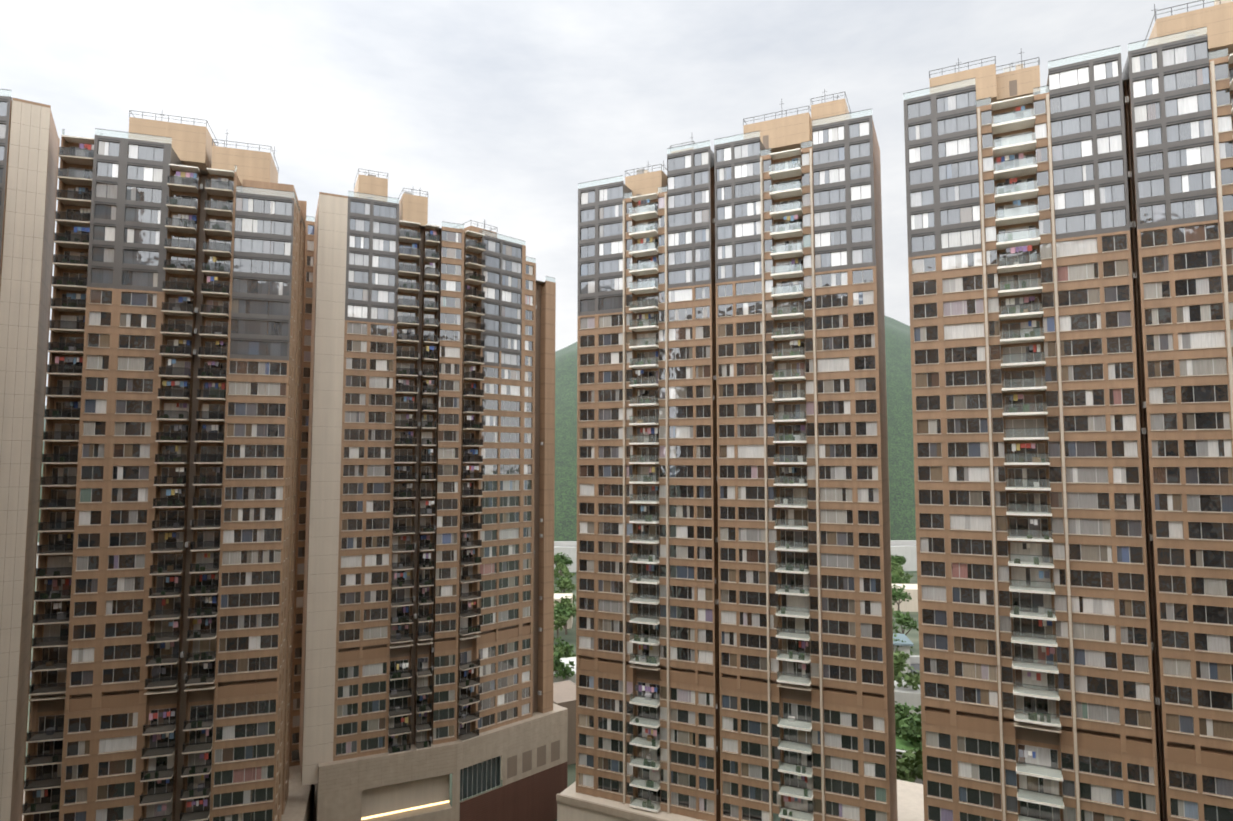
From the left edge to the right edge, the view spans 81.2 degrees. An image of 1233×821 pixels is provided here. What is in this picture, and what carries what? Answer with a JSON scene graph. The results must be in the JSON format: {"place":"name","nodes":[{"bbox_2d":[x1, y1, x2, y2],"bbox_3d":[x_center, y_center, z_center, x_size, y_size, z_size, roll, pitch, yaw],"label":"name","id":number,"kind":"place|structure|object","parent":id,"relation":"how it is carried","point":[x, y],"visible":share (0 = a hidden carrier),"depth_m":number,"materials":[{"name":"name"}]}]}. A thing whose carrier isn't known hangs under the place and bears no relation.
{"place":"outdoors","nodes":[
{"label":"outdoors","id":0,"kind":"place"},
{"bbox_2d":[24,573,919,820],"bbox_3d":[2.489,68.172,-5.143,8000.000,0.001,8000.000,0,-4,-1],"label":"ground","id":1,"kind":"structure","parent":0,"point":[912,635],"depth_m":277.38,"materials":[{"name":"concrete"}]},
{"bbox_2d":[22,703,923,820],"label":"podium","id":2,"kind":"object","parent":1,"relation":"on","point":[525,761],"visible":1,"depth_m":122.15,"materials":[{"name":"beige concrete"}]},
{"bbox_2d":[0,89,306,820],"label":"tower","id":3,"kind":"structure","parent":2,"relation":"on","point":[160,643],"depth_m":99.18,"materials":[{"name":"brown tile"}]},
{"bbox_2d":[289,169,555,785],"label":"tower","id":4,"kind":"structure","parent":2,"relation":"on","point":[424,597],"depth_m":125.62,"materials":[{"name":"brown tile"}]},
{"bbox_2d":[576,89,897,820],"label":"tower","id":5,"kind":"structure","parent":2,"relation":"on","point":[734,643],"depth_m":105.23,"materials":[{"name":"brown tile"}]},
{"bbox_2d":[903,0,1232,820],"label":"tower","id":6,"kind":"structure","parent":2,"relation":"on","point":[1069,234],"depth_m":84.65,"materials":[{"name":"brown tile"}]},
{"bbox_2d":[30,540,922,783],"bbox_3d":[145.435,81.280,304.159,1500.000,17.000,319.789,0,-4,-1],"label":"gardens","id":7,"kind":"object","parent":1,"relation":"on","point":[564,692],"visible":0.15,"depth_m":231.88,"materials":[{"name":"plant"}]},
{"bbox_2d":[554,605,561,619],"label":"tree","id":8,"kind":"object","parent":1,"relation":"on","point":[556,613],"visible":0.04,"depth_m":269.81,"materials":[{"name":"green plant"}]},
{"bbox_2d":[554,554,565,575],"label":"tree","id":9,"kind":"object","parent":1,"relation":"on","point":[563,558],"visible":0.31,"depth_m":422.52,"materials":[{"name":"green plant"}]},
{"bbox_2d":[554,614,567,630],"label":"tree","id":10,"kind":"object","parent":1,"relation":"on","point":[558,623],"visible":0.25,"depth_m":251.86,"materials":[{"name":"green plant"}]},
{"bbox_2d":[555,562,567,575],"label":"tree","id":11,"kind":"object","parent":1,"relation":"on","point":[559,566],"visible":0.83,"depth_m":408.98,"materials":[{"name":"green plant"}]},
{"bbox_2d":[554,575,571,584],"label":"tree","id":12,"kind":"object","parent":1,"relation":"on","point":[561,577],"visible":0.35,"depth_m":358.97,"materials":[{"name":"green plant"}]},
{"bbox_2d":[554,601,572,637],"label":"tree","id":13,"kind":"object","parent":1,"relation":"on","point":[563,611],"visible":0.33,"depth_m":272.72,"materials":[{"name":"green plant"}]},
{"bbox_2d":[554,552,572,573],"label":"tree","id":14,"kind":"object","parent":1,"relation":"on","point":[557,558],"visible":0.5,"depth_m":420.76,"materials":[{"name":"green plant"}]},
{"bbox_2d":[553,648,574,679],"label":"tree","id":15,"kind":"object","parent":1,"relation":"on","point":[559,666],"visible":0.44,"depth_m":199.72,"materials":[{"name":"green plant"}]},
{"bbox_2d":[554,636,573,656],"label":"tree","id":16,"kind":"object","parent":1,"relation":"on","point":[569,650],"visible":0.4,"depth_m":231.97,"materials":[{"name":"green plant"}]},
{"bbox_2d":[554,566,574,578],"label":"tree","id":17,"kind":"object","parent":1,"relation":"on","point":[565,572],"visible":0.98,"depth_m":380.96,"materials":[{"name":"green plant"}]},
{"bbox_2d":[553,646,575,657],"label":"tree","id":18,"kind":"object","parent":1,"relation":"on","point":[559,649],"visible":0.15,"depth_m":220.83,"materials":[{"name":"green plant"}]},
{"bbox_2d":[554,596,575,634],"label":"tree","id":19,"kind":"object","parent":1,"relation":"on","point":[566,601],"visible":0.46,"depth_m":283.09,"materials":[{"name":"green plant"}]},
{"bbox_2d":[556,577,575,591],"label":"tree","id":20,"kind":"object","parent":1,"relation":"on","point":[564,585],"visible":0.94,"depth_m":342.28,"materials":[{"name":"green plant"}]},
{"bbox_2d":[891,560,903,572],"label":"tree","id":21,"kind":"object","parent":1,"relation":"on","point":[895,565],"visible":0.4,"depth_m":386.30,"materials":[{"name":"green plant"}]},
{"bbox_2d":[891,554,905,565],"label":"tree","id":22,"kind":"object","parent":1,"relation":"on","point":[900,560],"visible":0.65,"depth_m":403.00,"materials":[{"name":"green plant"}]},
{"bbox_2d":[891,574,910,583],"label":"tree","id":23,"kind":"object","parent":1,"relation":"on","point":[897,579],"visible":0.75,"depth_m":349.75,"materials":[{"name":"green plant"}]},
{"bbox_2d":[892,584,911,616],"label":"tree","id":24,"kind":"object","parent":1,"relation":"on","point":[897,595],"visible":0.79,"depth_m":314.41,"materials":[{"name":"green plant"}]},
{"bbox_2d":[891,567,912,582],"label":"tree","id":25,"kind":"object","parent":1,"relation":"on","point":[901,574],"visible":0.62,"depth_m":359.62,"materials":[{"name":"green plant"}]},
{"bbox_2d":[895,701,910,718],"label":"tree","id":26,"kind":"object","parent":1,"relation":"on","point":[899,708],"visible":0.23,"depth_m":174.09,"materials":[{"name":"green plant"}]},
{"bbox_2d":[892,610,918,634],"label":"tree","id":27,"kind":"object","parent":1,"relation":"on","point":[904,620],"visible":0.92,"depth_m":259.73,"materials":[{"name":"green plant"}]},
{"bbox_2d":[893,651,919,689],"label":"tree","id":28,"kind":"object","parent":1,"relation":"on","point":[912,680],"visible":0.6,"depth_m":194.03,"materials":[{"name":"green plant"}]},
{"bbox_2d":[895,705,921,747],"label":"tree","id":29,"kind":"object","parent":1,"relation":"on","point":[911,731],"visible":0.52,"depth_m":150.99,"materials":[{"name":"green plant"}]},
{"bbox_2d":[896,748,922,783],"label":"tree","id":30,"kind":"object","parent":1,"relation":"on","point":[906,770],"visible":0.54,"depth_m":137.24,"materials":[{"name":"green plant"}]},
{"bbox_2d":[37,315,916,574],"bbox_3d":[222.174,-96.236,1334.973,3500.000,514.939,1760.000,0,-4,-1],"label":"hill","id":31,"kind":"structure","parent":0,"point":[900,435],"depth_m":552.04,"materials":[{"name":"green plant"}]},
{"bbox_2d":[0,0,1232,405],"label":"sky","id":32,"kind":"structure","parent":0,"point":[497,111],"materials":[{"name":"white"}]},
{"bbox_2d":[893,635,912,654],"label":"tree","id":33,"kind":"object","parent":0,"point":[899,647],"visible":0.08,"depth_m":232.85,"materials":[{"name":"green plant"}]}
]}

